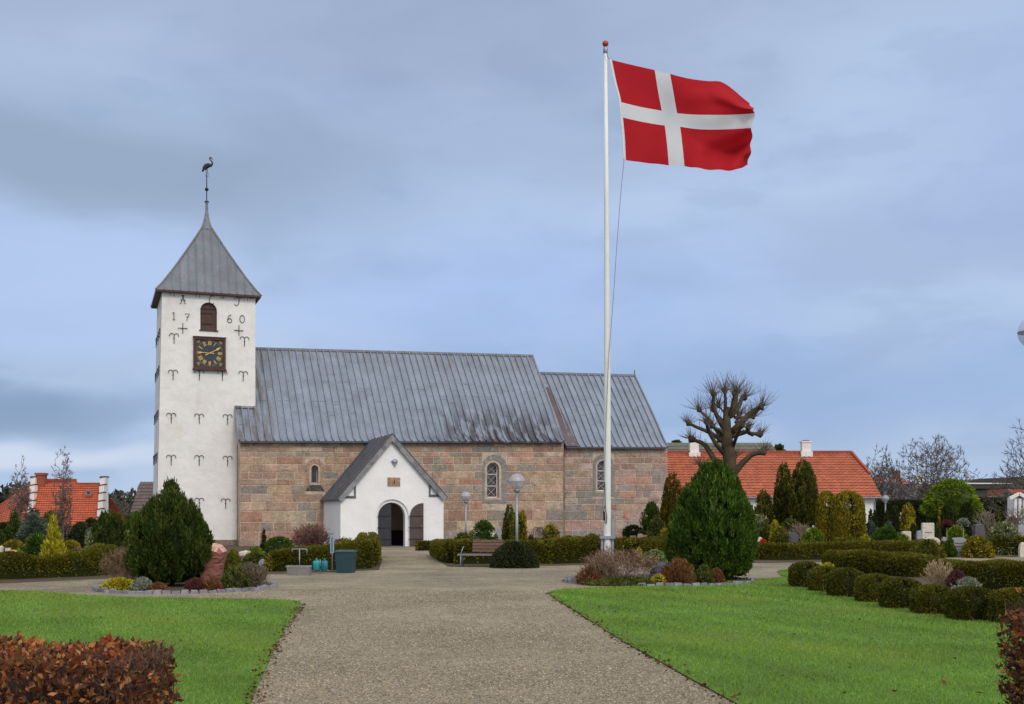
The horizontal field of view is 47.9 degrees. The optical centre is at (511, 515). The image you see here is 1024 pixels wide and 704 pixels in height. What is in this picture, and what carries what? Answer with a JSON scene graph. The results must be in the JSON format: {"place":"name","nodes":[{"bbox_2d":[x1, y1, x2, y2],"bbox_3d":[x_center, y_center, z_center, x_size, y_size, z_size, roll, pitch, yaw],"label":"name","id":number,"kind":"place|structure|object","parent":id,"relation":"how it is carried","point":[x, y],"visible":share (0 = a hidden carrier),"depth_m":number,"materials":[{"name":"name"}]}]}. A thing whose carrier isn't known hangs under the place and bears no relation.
{"place":"outdoors","nodes":[
{"label":"outdoors","id":0,"kind":"place"},
{"bbox_2d":[70,521,88,547],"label":"clipped block","id":1,"kind":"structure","parent":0,"point":[77,534],"depth_m":49.64,"materials":[{"name":"green plant"}]},
{"bbox_2d":[0,589,300,703],"bbox_3d":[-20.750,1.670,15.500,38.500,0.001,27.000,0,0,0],"label":"lawn","id":2,"kind":"structure","parent":0,"point":[210,654],"depth_m":16.93,"materials":[{"name":"green plant"}]},
{"bbox_2d":[0,631,183,703],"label":"beech hedge","id":3,"kind":"object","parent":2,"relation":"on","point":[78,672],"visible":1,"depth_m":7.34,"materials":[{"name":"brown plant"}]},
{"bbox_2d":[0,545,382,582],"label":"cemetery soil","id":4,"kind":"structure","parent":0,"point":[237,548],"depth_m":31.91,"materials":[{"name":"brown soil"}]},
{"bbox_2d":[4,508,22,540],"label":"dark shrub","id":5,"kind":"object","parent":4,"relation":"on","point":[11,531],"visible":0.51,"depth_m":53.78,"materials":[{"name":"green plant"}]},
{"bbox_2d":[7,454,33,520],"bbox_3d":[-23.848,-0.621,56.054,1.281,4.830,1.215,0,0,0],"label":"bare poplar","id":6,"kind":"object","parent":4,"relation":"on","point":[25,499],"visible":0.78,"depth_m":55.88,"materials":[{"name":"brown plant"}]},
{"bbox_2d":[14,510,47,546],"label":"spruce","id":7,"kind":"object","parent":4,"relation":"on","point":[25,528],"visible":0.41,"depth_m":44.79,"materials":[{"name":"green plant"}]},
{"bbox_2d":[16,530,47,554],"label":"dark juniper","id":8,"kind":"object","parent":4,"relation":"on","point":[33,543],"visible":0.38,"depth_m":37.75,"materials":[{"name":"green plant"}]},
{"bbox_2d":[39,514,67,557],"bbox_3d":[-12.667,0.835,31.800,1.096,1.848,1.023,0,0,-43],"label":"golden cypress","id":9,"kind":"object","parent":4,"relation":"on","point":[54,542],"visible":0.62,"depth_m":31.66,"materials":[{"name":"yellow plant"}]},
{"bbox_2d":[0,543,120,578],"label":"clipped hedge","id":10,"kind":"object","parent":4,"relation":"on","point":[69,563],"visible":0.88,"depth_m":31.39,"materials":[{"name":"green plant"}]},
{"bbox_2d":[50,446,74,541],"bbox_3d":[-21.047,-0.765,54.036,1.122,5.119,1.157,0,0,0],"label":"bare poplar","id":11,"kind":"object","parent":4,"relation":"on","point":[63,503],"visible":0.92,"depth_m":53.93,"materials":[{"name":"brown plant"}]},
{"bbox_2d":[90,509,128,553],"bbox_3d":[-13.253,0.714,37.998,1.295,1.953,1.259,0,0,0],"label":"round shrub","id":12,"kind":"object","parent":4,"relation":"on","point":[106,528],"visible":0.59,"depth_m":37.71,"materials":[{"name":"green plant"}]},
{"bbox_2d":[98,545,137,580],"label":"bare shrub","id":13,"kind":"object","parent":4,"relation":"on","point":[111,567],"visible":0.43,"depth_m":28.49,"materials":[{"name":"brown plant"}]},
{"bbox_2d":[264,536,294,555],"bbox_3d":[-9.088,1.224,44.996,1.210,0.933,1.213,0,0,0],"label":"clipped cube","id":14,"kind":"object","parent":4,"relation":"on","point":[274,543],"visible":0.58,"depth_m":44.68,"materials":[{"name":"green plant"}]},
{"bbox_2d":[291,523,331,546],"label":"red twig bush","id":15,"kind":"object","parent":4,"relation":"on","point":[310,535],"visible":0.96,"depth_m":49.69,"materials":[{"name":"brown plant"}]},
{"bbox_2d":[268,539,374,571],"bbox_3d":[-5.883,1.215,35.908,3.694,0.950,0.980,0,0,-39],"label":"clipped hedge","id":16,"kind":"object","parent":4,"relation":"on","point":[283,558],"visible":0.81,"depth_m":35.46,"materials":[{"name":"green plant"}]},
{"bbox_2d":[354,532,381,566],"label":"clipped hedge","id":17,"kind":"object","parent":4,"relation":"on","point":[374,538],"visible":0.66,"depth_m":38.76,"materials":[{"name":"green plant"}]},
{"bbox_2d":[0,548,1023,703],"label":"gravel path","id":18,"kind":"structure","parent":0,"point":[406,569],"depth_m":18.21,"materials":[{"name":"beige gravel"}]},
{"bbox_2d":[130,582,270,592],"bbox_3d":[-7.620,1.660,27.000,3.900,0.001,4.300,0,0,0],"label":"flower bed","id":19,"kind":"object","parent":18,"relation":"on","point":[178,587],"visible":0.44,"depth_m":27.06,"materials":[{"name":"soil"}]},
{"bbox_2d":[99,576,133,589],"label":"yellow ground cover","id":20,"kind":"object","parent":19,"relation":"on","point":[119,583],"visible":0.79,"depth_m":25.72,"materials":[{"name":"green plant"}]},
{"bbox_2d":[123,476,215,585],"bbox_3d":[-8.094,0.389,27.395,2.227,2.729,2.206,0,0,0],"label":"mountain pine","id":21,"kind":"object","parent":19,"relation":"on","point":[170,538],"visible":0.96,"depth_m":26.80,"materials":[{"name":"green plant"}]},
{"bbox_2d":[92,581,276,593],"bbox_3d":[-7.618,1.637,26.997,4.108,0.106,4.515,0,0,0],"label":"stone edging","id":22,"kind":"object","parent":19,"relation":"on","point":[96,588],"visible":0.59,"depth_m":25.15,"materials":[{"name":"stone"}]},
{"bbox_2d":[200,543,226,580],"bbox_3d":[-7.099,1.147,27.399,0.630,1.011,0.527,0,0,0],"label":"standing boulder","id":23,"kind":"object","parent":19,"relation":"on","point":[214,566],"visible":0.64,"depth_m":27.16,"materials":[{"name":"stone"}]},
{"bbox_2d":[223,549,241,577],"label":"golden heather","id":24,"kind":"object","parent":19,"relation":"on","point":[232,557],"visible":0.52,"depth_m":28.14,"materials":[{"name":"green plant"}]},
{"bbox_2d":[218,564,252,588],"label":"green heather","id":25,"kind":"object","parent":19,"relation":"on","point":[233,577],"visible":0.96,"depth_m":26.20,"materials":[{"name":"green plant"}]},
{"bbox_2d":[241,561,269,586],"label":"lavender","id":26,"kind":"object","parent":19,"relation":"on","point":[259,573],"visible":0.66,"depth_m":26.68,"materials":[{"name":"grey plant"}]},
{"bbox_2d":[286,565,311,574],"bbox_3d":[-6.042,1.552,32.710,0.678,0.277,0.286,0,0,3],"label":"stone trough","id":27,"kind":"object","parent":18,"relation":"on","point":[299,569],"visible":1,"depth_m":32.58,"materials":[{"name":"grey stone"}]},
{"bbox_2d":[334,550,357,572],"bbox_3d":[-4.928,1.353,34.180,0.700,0.675,0.648,0,0,4],"label":"waste bin","id":28,"kind":"object","parent":18,"relation":"on","point":[345,560],"visible":1,"depth_m":33.90,"materials":[{"name":"plastic"}]},
{"bbox_2d":[40,589,955,703],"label":"fallen leaves","id":29,"kind":"object","parent":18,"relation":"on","point":[554,596],"depth_m":14.21,"materials":[{"name":"brown plant"}]},
{"bbox_2d":[489,541,539,567],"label":"box bush","id":30,"kind":"object","parent":18,"relation":"on","point":[514,554],"visible":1,"depth_m":37.16,"materials":[{"name":"green plant"}]},
{"bbox_2d":[959,534,995,557],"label":"shrub","id":31,"kind":"object","parent":18,"relation":"on","point":[977,546],"visible":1,"depth_m":46.14,"materials":[{"name":"yellow plant"}]},
{"bbox_2d":[0,0,1023,497],"label":"sky","id":32,"kind":"structure","parent":0,"point":[385,175],"materials":[{"name":"blue"}]},
{"bbox_2d":[667,443,775,450],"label":"long grey house","id":33,"kind":"structure","parent":0,"point":[685,447],"depth_m":119.25,"materials":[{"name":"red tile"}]},
{"bbox_2d":[428,550,1017,566],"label":"cemetery soil","id":34,"kind":"structure","parent":0,"point":[544,564],"depth_m":40.61,"materials":[{"name":"brown soil"}]},
{"bbox_2d":[429,538,460,562],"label":"clipped hedge","id":35,"kind":"object","parent":34,"relation":"on","point":[442,550],"visible":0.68,"depth_m":41.51,"materials":[{"name":"green plant"}]},
{"bbox_2d":[457,540,502,566],"bbox_3d":[-1.045,1.260,38.289,1.450,0.920,0.630,0,0,7],"label":"park bench","id":36,"kind":"object","parent":34,"relation":"on","point":[483,548],"visible":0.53,"depth_m":38.48,"materials":[{"name":"brown wood"}]},
{"bbox_2d":[469,519,498,539],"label":"spreading juniper","id":37,"kind":"object","parent":34,"relation":"on","point":[485,527],"visible":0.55,"depth_m":49.82,"materials":[{"name":"green plant"}]},
{"bbox_2d":[453,538,546,563],"bbox_3d":[-0.397,1.226,40.973,3.646,0.929,1.077,0,0,-20],"label":"clipped hedge","id":38,"kind":"object","parent":34,"relation":"on","point":[466,543],"visible":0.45,"depth_m":40.33,"materials":[{"name":"green plant"}]},
{"bbox_2d":[501,504,514,539],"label":"thuja","id":39,"kind":"object","parent":34,"relation":"on","point":[507,518],"visible":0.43,"depth_m":50.83,"materials":[{"name":"green plant"}]},
{"bbox_2d":[535,534,622,563],"bbox_3d":[2.422,1.175,41.407,3.383,1.029,1.182,0,0,-31],"label":"clipped hedge","id":40,"kind":"object","parent":34,"relation":"on","point":[558,550],"visible":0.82,"depth_m":40.81,"materials":[{"name":"green plant"}]},
{"bbox_2d":[638,500,659,534],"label":"dark conical evergreen","id":41,"kind":"object","parent":34,"relation":"on","point":[651,510],"visible":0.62,"depth_m":61.77,"materials":[{"name":"green plant"}]},
{"bbox_2d":[622,535,677,559],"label":"clipped hedge","id":42,"kind":"object","parent":34,"relation":"on","point":[647,544],"visible":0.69,"depth_m":42.42,"materials":[{"name":"green plant"}]},
{"bbox_2d":[646,516,666,536],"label":"light green bush","id":43,"kind":"object","parent":34,"relation":"on","point":[659,523],"visible":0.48,"depth_m":57.80,"materials":[{"name":"green plant"}]},
{"bbox_2d":[658,472,682,527],"bbox_3d":[8.349,-0.342,60.008,1.520,4.064,1.536,0,0,0],"label":"orange thuja","id":44,"kind":"object","parent":34,"relation":"on","point":[671,494],"visible":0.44,"depth_m":59.72,"materials":[{"name":"green plant"}]},
{"bbox_2d":[679,370,776,483],"bbox_3d":[9.709,-2.478,52.201,4.452,8.423,3.957,0,0,0],"label":"pollarded lime","id":45,"kind":"object","parent":34,"relation":"on","point":[725,434],"visible":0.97,"depth_m":51.82,"materials":[{"name":"brown plant"}]},
{"bbox_2d":[754,489,774,528],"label":"thuja","id":46,"kind":"object","parent":34,"relation":"on","point":[761,507],"visible":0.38,"depth_m":65.70,"materials":[{"name":"green plant"}]},
{"bbox_2d":[770,526,791,544],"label":"shrub","id":47,"kind":"object","parent":34,"relation":"on","point":[781,532],"visible":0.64,"depth_m":49.82,"materials":[{"name":"green plant"}]},
{"bbox_2d":[771,462,791,526],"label":"thuja","id":48,"kind":"object","parent":34,"relation":"on","point":[780,499],"visible":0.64,"depth_m":65.68,"materials":[{"name":"green plant"}]},
{"bbox_2d":[787,458,818,527],"bbox_3d":[16.220,-0.756,63.990,1.844,5.008,1.841,0,0,0],"label":"thuja","id":49,"kind":"object","parent":34,"relation":"on","point":[803,493],"visible":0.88,"depth_m":63.50,"materials":[{"name":"green plant"}]},
{"bbox_2d":[800,527,824,542],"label":"shrub","id":50,"kind":"object","parent":34,"relation":"on","point":[812,534],"visible":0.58,"depth_m":49.78,"materials":[{"name":"green plant"}]},
{"bbox_2d":[755,539,871,559],"bbox_3d":[11.662,1.302,44.570,4.965,0.777,1.262,0,0,-17],"label":"long hedge","id":51,"kind":"object","parent":34,"relation":"on","point":[811,550],"visible":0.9,"depth_m":43.98,"materials":[{"name":"green plant"}]},
{"bbox_2d":[814,490,834,541],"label":"golden thuja","id":52,"kind":"object","parent":34,"relation":"on","point":[822,514],"visible":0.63,"depth_m":59.66,"materials":[{"name":"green plant"}]},
{"bbox_2d":[828,490,866,541],"bbox_3d":[16.320,0.209,56.014,1.702,2.962,1.702,0,0,0],"label":"golden thuja","id":53,"kind":"object","parent":34,"relation":"on","point":[845,521],"visible":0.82,"depth_m":55.42,"materials":[{"name":"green plant"}]},
{"bbox_2d":[870,525,900,540],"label":"spreading pine","id":54,"kind":"object","parent":34,"relation":"on","point":[885,532],"visible":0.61,"depth_m":51.74,"materials":[{"name":"green plant"}]},
{"bbox_2d":[860,538,946,551],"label":"long hedge","id":55,"kind":"object","parent":34,"relation":"on","point":[893,545],"visible":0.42,"depth_m":46.60,"materials":[{"name":"green plant"}]},
{"bbox_2d":[900,502,916,530],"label":"golden bush","id":56,"kind":"object","parent":34,"relation":"on","point":[910,511],"visible":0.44,"depth_m":59.83,"materials":[{"name":"yellow plant"}]},
{"bbox_2d":[909,538,946,558],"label":"shrub","id":57,"kind":"object","parent":34,"relation":"on","point":[930,547],"visible":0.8,"depth_m":45.63,"materials":[{"name":"green plant"}]},
{"bbox_2d":[939,504,953,536],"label":"shrub","id":58,"kind":"object","parent":34,"relation":"on","point":[947,509],"visible":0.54,"depth_m":57.86,"materials":[{"name":"green plant"}]},
{"bbox_2d":[918,477,984,522],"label":"umbrella maple","id":59,"kind":"object","parent":34,"relation":"on","point":[955,500],"visible":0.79,"depth_m":65.35,"materials":[{"name":"green plant"}]},
{"bbox_2d":[956,502,976,537],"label":"shrub","id":60,"kind":"object","parent":34,"relation":"on","point":[966,507],"visible":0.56,"depth_m":61.76,"materials":[{"name":"green plant"}]},
{"bbox_2d":[970,510,997,537],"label":"bare shrub","id":61,"kind":"object","parent":34,"relation":"on","point":[987,524],"visible":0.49,"depth_m":55.80,"materials":[{"name":"brown plant"}]},
{"bbox_2d":[985,520,1023,554],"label":"rhododendron","id":62,"kind":"object","parent":34,"relation":"on","point":[1005,529],"visible":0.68,"depth_m":49.68,"materials":[{"name":"green plant"}]},
{"bbox_2d":[988,536,1023,554],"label":"long hedge","id":63,"kind":"object","parent":34,"relation":"on","point":[999,543],"visible":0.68,"depth_m":49.35,"materials":[{"name":"green plant"}]},
{"bbox_2d":[1007,489,1023,524],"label":"chapel shed","id":64,"kind":"structure","parent":34,"relation":"on","point":[1016,498],"depth_m":71.85,"materials":[{"name":"white paint"}]},
{"bbox_2d":[549,576,1023,703],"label":"lawn","id":65,"kind":"structure","parent":0,"point":[805,642],"depth_m":14.95,"materials":[{"name":"green plant"}]},
{"bbox_2d":[572,576,747,583],"bbox_3d":[3.750,1.660,29.600,4.700,0.001,4.200,0,0,0],"label":"flower bed","id":66,"kind":"object","parent":65,"relation":"on","point":[729,579],"visible":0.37,"depth_m":30.04,"materials":[{"name":"soil"}]},
{"bbox_2d":[575,564,606,584],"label":"brown heather","id":67,"kind":"object","parent":66,"relation":"on","point":[587,573],"visible":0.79,"depth_m":28.16,"materials":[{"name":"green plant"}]},
{"bbox_2d":[591,553,620,581],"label":"tangled shrub","id":68,"kind":"object","parent":66,"relation":"on","point":[607,567],"visible":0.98,"depth_m":28.16,"materials":[{"name":"brown plant"}]},
{"bbox_2d":[599,40,623,576],"bbox_3d":[2.664,-5.395,30.710,0.640,14.571,0.315,0,0,0],"label":"flagpole","id":69,"kind":"object","parent":66,"relation":"on","point":[608,537],"visible":0.93,"depth_m":30.66,"materials":[{"name":"white metal"}]},
{"bbox_2d":[610,60,754,170],"bbox_3d":[4.625,-10.643,30.572,3.975,2.967,1.025,0,0,-12],"label":"flag","id":70,"kind":"object","parent":69,"relation":"attached to","point":[668,119],"visible":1,"depth_m":30.61,"materials":[{"name":"fabric"}]},
{"bbox_2d":[580,543,660,581],"bbox_3d":[2.716,1.194,28.985,2.022,1.003,2.021,0,0,0],"label":"tangled shrub","id":71,"kind":"object","parent":66,"relation":"on","point":[634,559],"visible":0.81,"depth_m":28.79,"materials":[{"name":"brown plant"}]},
{"bbox_2d":[581,575,666,585],"bbox_3d":[2.788,1.563,27.983,2.219,0.254,1.202,0,0,0],"label":"moss carpet","id":72,"kind":"object","parent":66,"relation":"on","point":[632,579],"visible":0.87,"depth_m":27.72,"materials":[{"name":"green plant"}]},
{"bbox_2d":[562,573,754,585],"bbox_3d":[3.743,1.634,29.594,4.924,0.111,4.418,0,0,0],"label":"stone edging","id":73,"kind":"object","parent":66,"relation":"on","point":[568,579],"visible":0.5,"depth_m":27.90,"materials":[{"name":"stone"}]},
{"bbox_2d":[660,557,697,583],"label":"rust heather","id":74,"kind":"object","parent":66,"relation":"on","point":[678,570],"visible":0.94,"depth_m":27.95,"materials":[{"name":"brown plant"}]},
{"bbox_2d":[695,564,713,583],"bbox_3d":[4.707,1.428,28.294,0.554,0.525,0.549,0,0,0],"label":"grey green mound","id":75,"kind":"object","parent":66,"relation":"on","point":[703,573],"visible":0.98,"depth_m":28.17,"materials":[{"name":"green plant"}]},
{"bbox_2d":[662,456,759,577],"bbox_3d":[5.232,0.097,30.202,2.490,3.322,2.571,0,0,0],"label":"round conifer","id":76,"kind":"object","parent":66,"relation":"on","point":[712,524],"visible":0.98,"depth_m":29.50,"materials":[{"name":"green plant"}]},
{"bbox_2d":[806,565,836,591],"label":"clipped bush","id":77,"kind":"object","parent":65,"relation":"on","point":[816,577],"visible":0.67,"depth_m":25.46,"materials":[{"name":"green plant"}]},
{"bbox_2d":[825,567,865,596],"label":"clipped bush","id":78,"kind":"object","parent":65,"relation":"on","point":[839,582],"visible":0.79,"depth_m":23.87,"materials":[{"name":"green plant"}]},
{"bbox_2d":[853,573,891,601],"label":"clipped bush","id":79,"kind":"object","parent":65,"relation":"on","point":[867,589],"visible":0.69,"depth_m":22.32,"materials":[{"name":"green plant"}]},
{"bbox_2d":[877,577,921,608],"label":"clipped bush","id":80,"kind":"object","parent":65,"relation":"on","point":[893,592],"visible":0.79,"depth_m":20.80,"materials":[{"name":"green plant"}]},
{"bbox_2d":[909,583,950,613],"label":"clipped bush","id":81,"kind":"object","parent":65,"relation":"on","point":[928,598],"visible":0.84,"depth_m":19.61,"materials":[{"name":"green plant"}]},
{"bbox_2d":[943,586,994,620],"bbox_3d":[7.427,1.406,18.648,0.820,0.568,0.681,0,0,0],"label":"clipped bush","id":82,"kind":"object","parent":65,"relation":"on","point":[963,602],"visible":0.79,"depth_m":18.43,"materials":[{"name":"green plant"}]},
{"bbox_2d":[986,587,1023,623],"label":"clipped bush","id":83,"kind":"object","parent":65,"relation":"on","point":[1004,595],"visible":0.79,"depth_m":17.95,"materials":[{"name":"green plant"}]},
{"bbox_2d":[994,588,1023,703],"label":"beech hedge","id":84,"kind":"object","parent":65,"relation":"on","point":[1017,663],"visible":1,"depth_m":8.04,"materials":[{"name":"brown plant"}]},
{"bbox_2d":[819,565,945,585],"bbox_3d":[15.421,1.681,27.916,16.792,0.001,23.926,0,0,11],"label":"flower bed","id":85,"kind":"object","parent":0,"point":[923,581],"depth_m":30.42,"materials":[{"name":"soil"}]},
{"bbox_2d":[787,561,820,587],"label":"clipped bush","id":86,"kind":"object","parent":85,"relation":"on","point":[797,572],"visible":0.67,"depth_m":27.03,"materials":[{"name":"green plant"}]},
{"bbox_2d":[820,548,938,576],"bbox_3d":[10.539,1.314,33.322,1.380,0.753,3.843,0,0,-26],"label":"hedge","id":87,"kind":"object","parent":85,"relation":"on","point":[895,563],"visible":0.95,"depth_m":32.50,"materials":[{"name":"green plant"}]},
{"bbox_2d":[920,558,952,584],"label":"pale bare shrub","id":88,"kind":"object","parent":85,"relation":"on","point":[936,573],"visible":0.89,"depth_m":24.93,"materials":[{"name":"beige plant"}]},
{"bbox_2d":[944,569,964,587],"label":"purple plant","id":89,"kind":"object","parent":85,"relation":"on","point":[954,576],"visible":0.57,"depth_m":24.43,"materials":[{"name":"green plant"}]},
{"bbox_2d":[953,558,1023,590],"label":"hedge","id":90,"kind":"object","parent":85,"relation":"on","point":[995,574],"visible":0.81,"depth_m":25.45,"materials":[{"name":"green plant"}]},
{"label":"ground","id":91,"kind":"structure","parent":0,"visible":0},
{"bbox_2d":[0,473,126,524],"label":"gabled house","id":92,"kind":"structure","parent":91,"relation":"on","point":[92,500],"depth_m":80.52,"materials":[{"name":"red tile"}]},
{"bbox_2d":[0,480,136,515],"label":"distant woods","id":93,"kind":"object","parent":91,"relation":"on","point":[5,495],"visible":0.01,"depth_m":238.87,"materials":[{"name":"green plant"}]},
{"bbox_2d":[130,482,152,512],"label":"grey roofed house","id":94,"kind":"structure","parent":91,"relation":"on","point":[144,493],"depth_m":98.62,"materials":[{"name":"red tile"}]},
{"bbox_2d":[150,157,668,547],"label":"church","id":95,"kind":"structure","parent":91,"relation":"on","point":[399,449],"depth_m":67.34,"materials":[{"name":"stone"}]},
{"bbox_2d":[305,459,324,490],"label":"window","id":96,"kind":"structure","parent":95,"relation":"in","point":[321,487],"depth_m":65.69,"materials":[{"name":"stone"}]},
{"bbox_2d":[377,503,390,546],"bbox_3d":[-6.898,0.482,62.234,0.850,2.356,0.093,0,0,-34],"label":"porch door","id":97,"kind":"structure","parent":95,"relation":"in","point":[384,519],"depth_m":62.26,"materials":[{"name":"paint"}]},
{"bbox_2d":[408,503,423,545],"bbox_3d":[-5.216,0.482,62.558,0.832,2.356,0.141,0,0,-14],"label":"open porch door","id":98,"kind":"structure","parent":95,"relation":"in","point":[416,519],"depth_m":62.58,"materials":[{"name":"paint"}]},
{"bbox_2d":[482,454,506,502],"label":"window","id":99,"kind":"structure","parent":95,"relation":"in","point":[491,468],"depth_m":69.52,"materials":[{"name":"white paint"}]},
{"bbox_2d":[593,454,613,495],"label":"window","id":100,"kind":"structure","parent":95,"relation":"in","point":[600,468],"depth_m":72.61,"materials":[{"name":"white paint"}]},
{"bbox_2d":[667,440,881,528],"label":"long house","id":101,"kind":"structure","parent":91,"relation":"on","point":[835,472],"depth_m":84.66,"materials":[{"name":"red tile"}]},
{"bbox_2d":[865,444,907,499],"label":"bare tree","id":102,"kind":"object","parent":91,"relation":"on","point":[882,471],"visible":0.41,"depth_m":111.47,"materials":[{"name":"brown plant"}]},
{"bbox_2d":[890,431,971,503],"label":"bare tree","id":103,"kind":"object","parent":91,"relation":"on","point":[937,470],"visible":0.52,"depth_m":104.62,"materials":[{"name":"brown plant"}]},
{"bbox_2d":[876,496,1007,533],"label":"hedge","id":104,"kind":"object","parent":91,"relation":"on","point":[900,504],"visible":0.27,"depth_m":84.64,"materials":[{"name":"green plant"}]},
{"bbox_2d":[905,478,1010,500],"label":"flat roofed building","id":105,"kind":"structure","parent":91,"relation":"on","point":[981,487],"depth_m":128.00,"materials":[{"name":"white paint"}]},
{"bbox_2d":[979,416,1023,519],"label":"bare tree","id":106,"kind":"object","parent":91,"relation":"on","point":[1003,486],"visible":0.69,"depth_m":78.64,"materials":[{"name":"brown plant"}]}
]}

